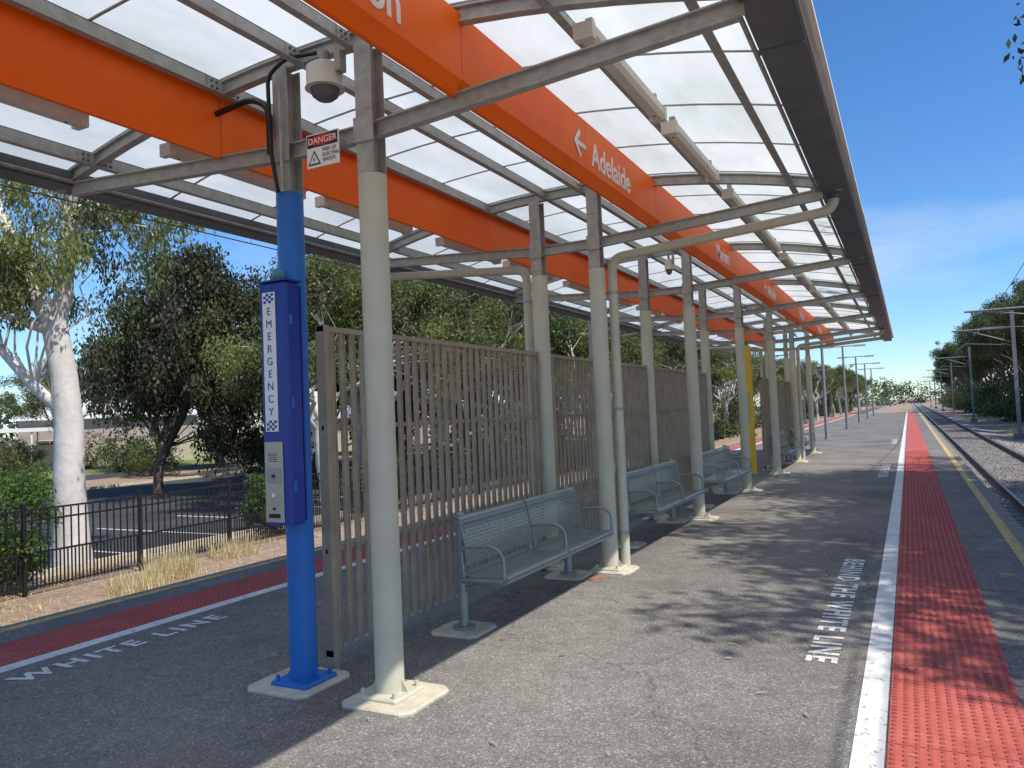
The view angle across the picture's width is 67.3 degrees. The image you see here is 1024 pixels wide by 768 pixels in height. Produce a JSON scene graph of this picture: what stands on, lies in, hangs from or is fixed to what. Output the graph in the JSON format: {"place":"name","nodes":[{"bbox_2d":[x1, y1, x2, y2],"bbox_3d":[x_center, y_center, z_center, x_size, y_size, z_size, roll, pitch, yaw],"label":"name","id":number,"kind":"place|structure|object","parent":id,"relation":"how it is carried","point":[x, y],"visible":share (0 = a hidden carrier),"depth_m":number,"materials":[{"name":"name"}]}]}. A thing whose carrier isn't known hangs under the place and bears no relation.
{"place":"outdoors","nodes":[
{"label":"outdoors","id":0,"kind":"place"},
{"bbox_2d":[18,415,196,445],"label":"walls","id":1,"kind":"structure","parent":0,"point":[47,435],"depth_m":67.42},
{"bbox_2d":[9,389,196,420],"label":"roof","id":2,"kind":"structure","parent":1,"relation":"on","point":[194,412],"depth_m":66.93,"materials":[{"name":"metal"}]},
{"bbox_2d":[39,435,180,444],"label":"windows and door","id":3,"kind":"structure","parent":1,"relation":"attached to","point":[47,442],"depth_m":65.94,"materials":[{"name":"glass"}]},
{"bbox_2d":[0,429,584,485],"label":"road","id":4,"kind":"structure","parent":0,"point":[115,475],"depth_m":48.97,"materials":[{"name":"asphalt"}]},
{"bbox_2d":[314,415,422,442],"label":"walls","id":5,"kind":"structure","parent":0,"point":[421,434],"depth_m":85.27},
{"bbox_2d":[0,399,1023,626],"bbox_3d":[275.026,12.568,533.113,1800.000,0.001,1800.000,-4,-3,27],"label":"ground","id":6,"kind":"structure","parent":0,"point":[92,592],"depth_m":15.61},
{"bbox_2d":[0,445,14,473],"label":"shrub","id":7,"kind":"object","parent":6,"relation":"on","point":[3,454],"visible":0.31,"depth_m":49.30,"materials":[{"name":"green plant"}]},
{"bbox_2d":[0,451,48,492],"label":"shrub","id":8,"kind":"object","parent":6,"relation":"on","point":[12,461],"visible":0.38,"depth_m":37.23,"materials":[{"name":"green plant"}]},
{"bbox_2d":[0,436,49,471],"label":"shrub","id":9,"kind":"object","parent":6,"relation":"on","point":[18,445],"visible":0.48,"depth_m":55.38,"materials":[{"name":"green plant"}]},
{"bbox_2d":[0,427,53,458],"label":"carport","id":10,"kind":"object","parent":6,"relation":"on","point":[31,430],"visible":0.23,"depth_m":59.56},
{"bbox_2d":[0,461,62,589],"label":"shrub","id":11,"kind":"object","parent":6,"relation":"on","point":[28,492],"visible":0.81,"depth_m":13.15,"materials":[{"name":"green plant"}]},
{"bbox_2d":[0,359,131,432],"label":"gum tree","id":12,"kind":"object","parent":6,"relation":"on","point":[26,407],"visible":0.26,"depth_m":53.11,"materials":[{"name":"green plant"}]},
{"bbox_2d":[48,429,121,469],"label":"shrub","id":13,"kind":"object","parent":6,"relation":"on","point":[89,463],"visible":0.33,"depth_m":56.73,"materials":[{"name":"green plant"}]},
{"bbox_2d":[0,179,215,566],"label":"gum tree","id":14,"kind":"object","parent":6,"relation":"on","point":[29,279],"visible":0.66,"depth_m":15.57,"materials":[{"name":"white plant"}]},
{"bbox_2d":[92,430,148,471],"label":"shrub","id":15,"kind":"object","parent":6,"relation":"on","point":[114,454],"visible":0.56,"depth_m":50.01,"materials":[{"name":"green plant"}]},
{"bbox_2d":[22,457,239,477],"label":"grass verge","id":16,"kind":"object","parent":6,"relation":"on","point":[90,470],"depth_m":56.37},
{"bbox_2d":[84,372,193,455],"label":"gum tree","id":17,"kind":"object","parent":6,"relation":"on","point":[155,432],"visible":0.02,"depth_m":53.92,"materials":[{"name":"green plant"}]},
{"bbox_2d":[117,433,183,477],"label":"shrub","id":18,"kind":"object","parent":6,"relation":"on","point":[144,461],"visible":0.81,"depth_m":44.15,"materials":[{"name":"green plant"}]},
{"bbox_2d":[1,431,351,467],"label":"sheet metal fence","id":19,"kind":"object","parent":6,"relation":"on","point":[186,452],"visible":0.13,"depth_m":64.84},
{"bbox_2d":[73,239,316,494],"bbox_3d":[-12.396,-0.664,31.796,10.097,10.685,9.859,-1,-3,-25],"label":"she oak tree","id":20,"kind":"object","parent":6,"relation":"on","point":[201,307],"visible":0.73,"depth_m":29.89,"materials":[{"name":"green plant"}]},
{"bbox_2d":[135,328,259,467],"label":"gum tree","id":21,"kind":"object","parent":6,"relation":"on","point":[192,402],"visible":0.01,"depth_m":49.31,"materials":[{"name":"green plant"}]},
{"bbox_2d":[181,274,271,378],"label":"gum tree","id":22,"kind":"object","parent":6,"relation":"on","point":[252,324],"depth_m":41.33,"materials":[{"name":"green plant"}]},
{"bbox_2d":[235,472,285,531],"bbox_3d":[-6.027,2.901,19.358,1.662,1.719,1.862,-2,-2,-5],"label":"shrub","id":23,"kind":"object","parent":6,"relation":"on","point":[255,497],"visible":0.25,"depth_m":18.88,"materials":[{"name":"green plant"}]},
{"bbox_2d":[0,457,527,577],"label":"car park","id":24,"kind":"structure","parent":6,"relation":"on","point":[130,490],"depth_m":25.53,"materials":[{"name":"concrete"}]},
{"bbox_2d":[13,496,350,553],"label":"parking lines","id":25,"kind":"object","parent":24,"relation":"on","point":[162,531],"visible":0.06,"depth_m":20.40,"materials":[{"name":"white paint"}]},
{"bbox_2d":[0,459,522,586],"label":"kerb","id":26,"kind":"structure","parent":24,"relation":"on","point":[143,482],"depth_m":17.54,"materials":[{"name":"concrete"}]},
{"bbox_2d":[219,257,429,479],"bbox_3d":[-8.876,-0.927,35.750,9.674,11.249,9.787,-2,-2,-19],"label":"she oak tree","id":27,"kind":"object","parent":6,"relation":"on","point":[314,470],"visible":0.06,"depth_m":34.98,"materials":[{"name":"green plant"}]},
{"bbox_2d":[200,255,455,501],"bbox_3d":[-6.798,-0.029,26.067,7.797,8.360,8.669,-4,-3,42],"label":"gum tree","id":28,"kind":"object","parent":6,"relation":"on","point":[247,368],"visible":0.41,"depth_m":24.97,"materials":[{"name":"green plant"}]},
{"bbox_2d":[0,421,719,596],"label":"picket fence","id":29,"kind":"object","parent":6,"relation":"on","point":[24,521],"visible":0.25,"depth_m":14.76,"materials":[{"name":"metal"}]},
{"bbox_2d":[339,450,415,509],"bbox_3d":[-4.061,2.854,22.758,2.542,2.079,2.395,-2,-2,-7],"label":"shrub","id":30,"kind":"object","parent":6,"relation":"on","point":[407,494],"visible":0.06,"depth_m":22.66,"materials":[{"name":"green plant"}]},
{"bbox_2d":[271,250,500,481],"bbox_3d":[-6.057,-1.154,32.989,9.480,11.222,10.446,0,-3,-43],"label":"gum tree","id":31,"kind":"object","parent":6,"relation":"on","point":[403,301],"visible":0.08,"depth_m":30.44,"materials":[{"name":"green plant"}]},
{"bbox_2d":[269,255,510,400],"bbox_3d":[-5.029,-0.568,30.328,9.021,9.691,8.187,-1,-3,-27],"label":"gum tree","id":32,"kind":"object","parent":6,"relation":"on","point":[404,286],"visible":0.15,"depth_m":28.77,"materials":[{"name":"green plant"}]},
{"bbox_2d":[336,280,558,459],"bbox_3d":[-2.779,-0.131,31.193,9.635,8.682,8.751,-4,-3,40],"label":"gum tree","id":33,"kind":"object","parent":6,"relation":"on","point":[450,305],"visible":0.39,"depth_m":29.43,"materials":[{"name":"green plant"}]},
{"bbox_2d":[392,285,576,441],"bbox_3d":[-2.262,-0.391,37.319,10.726,9.714,8.976,-4,-3,34],"label":"gum tree","id":34,"kind":"object","parent":6,"relation":"on","point":[515,320],"visible":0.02,"depth_m":35.82,"materials":[{"name":"green plant"}]},
{"bbox_2d":[418,287,587,422],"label":"gum tree","id":35,"kind":"object","parent":6,"relation":"on","point":[558,344],"visible":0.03,"depth_m":40.06,"materials":[{"name":"green plant"}]},
{"bbox_2d":[0,370,1022,446],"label":"distant trees","id":36,"kind":"object","parent":6,"relation":"on","point":[885,397],"visible":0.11,"depth_m":301.56,"materials":[{"name":"green plant"}]},
{"bbox_2d":[0,412,1023,767],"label":"station platform","id":37,"kind":"structure","parent":6,"relation":"on","point":[590,674],"depth_m":5.07,"materials":[{"name":"concrete"}]},
{"bbox_2d":[4,615,227,679],"bbox_3d":[-3.295,1.935,4.930,0.186,0.002,3.584,-4,-3,27],"label":"painted text","id":38,"kind":"object","parent":37,"relation":"on","point":[29,676],"visible":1,"depth_m":5.61,"materials":[{"name":"white paint"}]},
{"bbox_2d":[0,415,841,632],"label":"yellow line","id":39,"kind":"object","parent":37,"relation":"on","point":[116,601],"depth_m":7.59,"materials":[{"name":"paint"}]},
{"bbox_2d":[0,414,853,666],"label":"tactile paving","id":40,"kind":"structure","parent":37,"relation":"on","point":[21,649],"depth_m":6.68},
{"bbox_2d":[0,414,854,672],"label":"white line","id":41,"kind":"object","parent":37,"relation":"on","point":[5,668],"depth_m":6.28,"materials":[{"name":"paint"}]},
{"bbox_2d":[315,325,548,669],"bbox_3d":[-0.460,0.760,6.468,0.072,2.240,3.300,-4,-3,27],"label":"slat fence","id":42,"kind":"object","parent":37,"relation":"on","point":[336,646],"visible":0.71,"depth_m":6.00,"materials":[{"name":"metal"}]},
{"bbox_2d":[0,0,893,717],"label":"station canopy","id":43,"kind":"object","parent":37,"relation":"on","point":[678,170],"visible":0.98,"depth_m":5.53,"materials":[{"name":"metal"}]},
{"bbox_2d":[256,268,307,525],"bbox_3d":[-1.388,0.069,4.683,0.232,1.555,0.186,-4,-3,27],"label":"emergency phone","id":44,"kind":"object","parent":43,"relation":"attached to","point":[283,404],"visible":1,"depth_m":4.61,"materials":[{"name":"blue paint"}]},
{"bbox_2d":[306,128,339,169],"bbox_3d":[-1.124,-1.412,4.638,0.255,0.205,0.054,-4,-3,27],"label":"danger sign","id":45,"kind":"object","parent":43,"relation":"attached to","point":[323,148],"visible":1,"depth_m":4.61,"materials":[{"name":"white metal"}]},
{"bbox_2d":[431,485,613,639],"bbox_3d":[0.194,1.418,6.625,0.655,0.885,2.400,-4,-3,27],"label":"platform bench","id":46,"kind":"object","parent":37,"relation":"on","point":[464,627],"visible":1,"depth_m":6.24,"materials":[{"name":"metal"}]},
{"bbox_2d":[30,468,1023,762],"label":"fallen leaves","id":47,"kind":"object","parent":37,"relation":"on","point":[580,590],"visible":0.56,"depth_m":4.85,"materials":[{"name":"brown plant"}]},
{"bbox_2d":[584,574,615,581],"bbox_3d":[0.797,1.865,7.434,0.284,0.001,0.420,-1,-3,-31],"label":"rust stain","id":48,"kind":"object","parent":37,"relation":"on","point":[595,577],"visible":0.91,"depth_m":7.39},
{"bbox_2d":[551,353,654,551],"bbox_3d":[1.212,0.820,9.712,0.072,2.240,3.400,-4,-3,27],"label":"slat fence","id":49,"kind":"object","parent":37,"relation":"on","point":[639,413],"visible":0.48,"depth_m":9.08,"materials":[{"name":"metal"}]},
{"bbox_2d":[618,459,704,548],"bbox_3d":[1.912,1.480,9.958,0.655,0.885,2.400,-4,-3,27],"label":"platform bench","id":50,"kind":"object","parent":37,"relation":"on","point":[671,471],"visible":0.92,"depth_m":9.82,"materials":[{"name":"metal"}]},
{"bbox_2d":[654,367,711,507],"bbox_3d":[2.908,0.881,13.000,0.072,2.240,3.400,-4,-3,27],"label":"slat fence","id":51,"kind":"object","parent":37,"relation":"on","point":[672,420],"visible":0.53,"depth_m":12.60,"materials":[{"name":"metal"}]},
{"bbox_2d":[686,445,751,508],"bbox_3d":[3.584,1.540,13.201,0.655,0.885,2.400,-4,-3,27],"label":"platform bench","id":52,"kind":"object","parent":37,"relation":"on","point":[725,475],"visible":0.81,"depth_m":13.10,"materials":[{"name":"metal"}]},
{"bbox_2d":[744,343,760,475],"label":"yellow help point","id":53,"kind":"structure","parent":37,"relation":"on","point":[754,472],"depth_m":17.39,"materials":[{"name":"paint"}]},
{"bbox_2d":[759,377,785,471],"bbox_3d":[6.672,0.991,19.637,0.072,2.240,3.150,-4,-3,27],"label":"slat fence","id":54,"kind":"object","parent":37,"relation":"on","point":[765,406],"visible":0.57,"depth_m":18.63,"materials":[{"name":"metal"}]},
{"bbox_2d":[763,430,800,469],"bbox_3d":[6.883,1.659,19.600,0.655,0.885,2.400,-4,-3,27],"label":"platform bench","id":55,"kind":"object","parent":37,"relation":"on","point":[785,450],"visible":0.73,"depth_m":19.55,"materials":[{"name":"metal"}]},
{"bbox_2d":[782,380,799,460],"bbox_3d":[8.287,1.049,22.770,0.072,2.240,3.300,-4,-3,27],"label":"slat fence","id":56,"kind":"object","parent":37,"relation":"on","point":[787,404],"visible":0.53,"depth_m":21.85,"materials":[{"name":"metal"}]},
{"bbox_2d":[788,428,815,459],"bbox_3d":[8.533,1.718,22.799,0.655,0.885,2.400,-4,-3,27],"label":"platform bench","id":57,"kind":"object","parent":37,"relation":"on","point":[810,441],"visible":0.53,"depth_m":21.95,"materials":[{"name":"metal"}]},
{"bbox_2d":[820,327,836,438],"bbox_3d":[13.392,-0.014,33.042,2.400,4.760,0.280,-4,-3,27],"label":"platform lamp post","id":58,"kind":"object","parent":37,"relation":"on","point":[824,400],"visible":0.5,"depth_m":32.97,"materials":[{"name":"metal"}]},
{"bbox_2d":[805,559,864,663],"bbox_3d":[2.674,1.737,6.236,0.186,0.002,3.384,-4,-3,27],"label":"painted text","id":59,"kind":"object","parent":37,"relation":"on","point":[829,648],"visible":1,"depth_m":5.73,"materials":[{"name":"white paint"}]},
{"bbox_2d":[823,344,864,428],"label":"platform lamp post","id":60,"kind":"object","parent":37,"relation":"on","point":[845,402],"visible":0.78,"depth_m":43.83,"materials":[{"name":"metal"}]},
{"bbox_2d":[837,355,873,422],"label":"platform lamp post","id":61,"kind":"object","parent":37,"relation":"on","point":[858,406],"visible":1,"depth_m":54.76,"materials":[{"name":"metal"}]},
{"bbox_2d":[849,362,879,418],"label":"platform lamp post","id":62,"kind":"object","parent":37,"relation":"on","point":[866,386],"visible":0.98,"depth_m":65.85,"materials":[{"name":"metal"}]},
{"bbox_2d":[858,368,883,415],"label":"platform lamp post","id":63,"kind":"object","parent":37,"relation":"on","point":[872,387],"visible":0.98,"depth_m":76.97,"materials":[{"name":"metal"}]},
{"bbox_2d":[849,412,907,767],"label":"white line","id":64,"kind":"object","parent":37,"relation":"on","point":[868,746],"visible":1,"depth_m":4.72,"materials":[{"name":"paint"}]},
{"bbox_2d":[886,412,1023,767],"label":"tactile paving","id":65,"kind":"structure","parent":37,"relation":"on","point":[955,701],"depth_m":4.70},
{"bbox_2d":[918,412,1023,565],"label":"yellow line","id":66,"kind":"object","parent":37,"relation":"on","point":[1012,541],"visible":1,"depth_m":10.54,"materials":[{"name":"paint"}]},
{"bbox_2d":[491,313,610,419],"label":"gum tree","id":67,"kind":"object","parent":6,"relation":"on","point":[563,353],"visible":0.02,"depth_m":45.67,"materials":[{"name":"green plant"}]},
{"bbox_2d":[498,317,659,431],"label":"gum tree","id":68,"kind":"object","parent":6,"relation":"on","point":[630,354],"visible":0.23,"depth_m":40.36,"materials":[{"name":"green plant"}]},
{"bbox_2d":[362,387,853,490],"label":"roadside bushes","id":69,"kind":"object","parent":6,"relation":"on","point":[729,428],"visible":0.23,"depth_m":38.50,"materials":[{"name":"green plant"}]},
{"bbox_2d":[588,321,659,475],"bbox_3d":[4.686,-0.078,31.343,3.500,7.600,0.600,-4,-3,27],"label":"catenary mast","id":70,"kind":"object","parent":6,"relation":"on","point":[590,341],"visible":0.16,"depth_m":31.98,"materials":[{"name":"metal"}]},
{"bbox_2d":[610,329,701,391],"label":"gum tree","id":71,"kind":"object","parent":6,"relation":"on","point":[678,366],"visible":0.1,"depth_m":54.78,"materials":[{"name":"green plant"}]},
{"bbox_2d":[655,337,724,371],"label":"gum tree","id":72,"kind":"object","parent":6,"relation":"on","point":[676,351],"visible":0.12,"depth_m":63.12,"materials":[{"name":"green plant"}]},
{"bbox_2d":[677,346,778,422],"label":"gum tree","id":73,"kind":"object","parent":6,"relation":"on","point":[723,372],"visible":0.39,"depth_m":69.81,"materials":[{"name":"green plant"}]},
{"bbox_2d":[712,352,764,406],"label":"gum tree","id":74,"kind":"object","parent":6,"relation":"on","point":[731,363],"visible":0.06,"depth_m":81.69,"materials":[{"name":"green plant"}]},
{"bbox_2d":[732,356,812,397],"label":"gum tree","id":75,"kind":"object","parent":6,"relation":"on","point":[779,376],"visible":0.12,"depth_m":93.09,"materials":[{"name":"green plant"}]},
{"bbox_2d":[801,363,829,423],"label":"catenary mast","id":76,"kind":"object","parent":6,"relation":"on","point":[805,422],"visible":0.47,"depth_m":95.83,"materials":[{"name":"metal"}]},
{"bbox_2d":[796,359,851,420],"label":"gum tree","id":77,"kind":"object","parent":6,"relation":"on","point":[816,382],"visible":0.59,"depth_m":110.12,"materials":[{"name":"green plant"}]},
{"bbox_2d":[806,365,855,416],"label":"gum tree","id":78,"kind":"object","parent":6,"relation":"on","point":[850,380],"visible":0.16,"depth_m":130.45,"materials":[{"name":"green plant"}]},
{"bbox_2d":[830,383,848,416],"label":"catenary mast","id":79,"kind":"object","parent":6,"relation":"on","point":[832,415],"visible":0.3,"depth_m":129.61,"materials":[{"name":"metal"}]},
{"bbox_2d":[0,181,863,386],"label":"overhead wires","id":80,"kind":"object","parent":79,"relation":"attached to","point":[272,248],"visible":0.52,"depth_m":11.01,"materials":[{"name":"black paint"}]},
{"bbox_2d":[829,375,864,414],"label":"gum tree","id":81,"kind":"object","parent":6,"relation":"on","point":[848,389],"visible":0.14,"depth_m":151.43,"materials":[{"name":"green plant"}]},
{"bbox_2d":[838,373,870,412],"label":"gum tree","id":82,"kind":"object","parent":6,"relation":"on","point":[868,382],"visible":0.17,"depth_m":173.35,"materials":[{"name":"green plant"}]},
{"bbox_2d":[849,378,879,410],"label":"gum tree","id":83,"kind":"object","parent":6,"relation":"on","point":[875,390],"visible":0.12,"depth_m":199.43,"materials":[{"name":"green plant"}]},
{"bbox_2d":[926,362,956,414],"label":"catenary mast","id":84,"kind":"object","parent":6,"relation":"on","point":[953,413],"visible":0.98,"depth_m":111.17,"materials":[{"name":"metal"}]},
{"bbox_2d":[932,361,965,393],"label":"gum tree","id":85,"kind":"object","parent":6,"relation":"on","point":[946,380],"visible":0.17,"depth_m":182.63,"materials":[{"name":"green plant"}]},
{"bbox_2d":[934,347,977,421],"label":"catenary mast","id":86,"kind":"object","parent":6,"relation":"on","point":[971,386],"visible":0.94,"depth_m":77.39,"materials":[{"name":"metal"}]},
{"bbox_2d":[928,340,995,394],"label":"gum tree","id":87,"kind":"object","parent":6,"relation":"on","point":[944,352],"visible":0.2,"depth_m":142.85,"materials":[{"name":"green plant"}]},
{"bbox_2d":[938,360,993,396],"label":"gum tree","id":88,"kind":"object","parent":6,"relation":"on","point":[949,373],"visible":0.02,"depth_m":159.54,"materials":[{"name":"green plant"}]},
{"bbox_2d":[911,403,1023,528],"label":"track ballast","id":89,"kind":"structure","parent":6,"relation":"on","point":[980,429],"depth_m":35.89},
{"bbox_2d":[915,406,1023,525],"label":"railway sleepers","id":90,"kind":"object","parent":89,"relation":"on","point":[945,425],"visible":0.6,"depth_m":33.24,"materials":[{"name":"concrete"}]},
{"bbox_2d":[916,405,1023,514],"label":"railway rail","id":91,"kind":"object","parent":90,"relation":"on","point":[1010,496],"visible":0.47,"depth_m":22.35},
{"bbox_2d":[918,403,1023,460],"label":"railway rail","id":92,"kind":"object","parent":90,"relation":"on","point":[1012,452],"visible":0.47,"depth_m":39.98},
{"bbox_2d":[940,432,1023,522],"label":"ballast stones","id":93,"kind":"object","parent":89,"relation":"on","point":[1013,469],"visible":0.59,"depth_m":29.83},
{"bbox_2d":[950,342,1000,387],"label":"gum tree","id":94,"kind":"object","parent":6,"relation":"on","point":[965,360],"visible":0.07,"depth_m":112.57,"materials":[{"name":"green plant"}]},
{"bbox_2d":[953,346,999,389],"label":"gum tree","id":95,"kind":"object","parent":6,"relation":"on","point":[960,350],"visible":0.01,"depth_m":126.31,"materials":[{"name":"green plant"}]},
{"bbox_2d":[939,367,1023,422],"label":"trackside bushes","id":96,"kind":"object","parent":6,"relation":"on","point":[996,400],"visible":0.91,"depth_m":95.04,"materials":[{"name":"green plant"}]},
{"bbox_2d":[951,312,1020,391],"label":"gum tree","id":97,"kind":"object","parent":6,"relation":"on","point":[984,363],"visible":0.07,"depth_m":103.11,"materials":[{"name":"green plant"}]},
{"bbox_2d":[951,310,1023,438],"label":"catenary mast","id":98,"kind":"object","parent":6,"relation":"on","point":[1019,435],"visible":0.98,"depth_m":45.40,"materials":[{"name":"metal"}]},
{"bbox_2d":[921,263,1023,383],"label":"overhead wires","id":99,"kind":"object","parent":98,"relation":"attached to","point":[984,319],"visible":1,"depth_m":28.02,"materials":[{"name":"black paint"}]},
{"bbox_2d":[955,305,1021,399],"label":"gum tree","id":100,"kind":"object","parent":6,"relation":"on","point":[979,354],"visible":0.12,"depth_m":91.95,"materials":[{"name":"green plant"}]},
{"bbox_2d":[962,291,1023,386],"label":"gum tree","id":101,"kind":"object","parent":6,"relation":"on","point":[976,321],"visible":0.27,"depth_m":81.86,"materials":[{"name":"green plant"}]},
{"bbox_2d":[964,306,1023,335],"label":"catenary mast","id":102,"kind":"object","parent":6,"relation":"on","point":[990,310],"visible":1,"depth_m":35.68,"materials":[{"name":"metal"}]},
{"bbox_2d":[985,282,1023,346],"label":"gum tree","id":103,"kind":"object","parent":6,"relation":"on","point":[1020,302],"visible":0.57,"depth_m":66.39,"materials":[{"name":"green plant"}]},
{"bbox_2d":[986,278,1023,366],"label":"gum tree","id":104,"kind":"object","parent":6,"relation":"on","point":[1019,342],"visible":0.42,"depth_m":72.39,"materials":[{"name":"green plant"}]},
{"bbox_2d":[1003,2,1023,84],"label":"gum tree","id":105,"kind":"object","parent":6,"relation":"on","point":[1008,44],"visible":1,"depth_m":14.13,"materials":[{"name":"green plant"}]},
{"bbox_2d":[0,414,1023,625],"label":"dry grass","id":106,"kind":"structure","parent":0,"point":[169,568],"depth_m":13.79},
{"bbox_2d":[0,0,1023,437],"label":"sky","id":107,"kind":"structure","parent":0,"point":[931,111],"materials":[{"name":"blue"}]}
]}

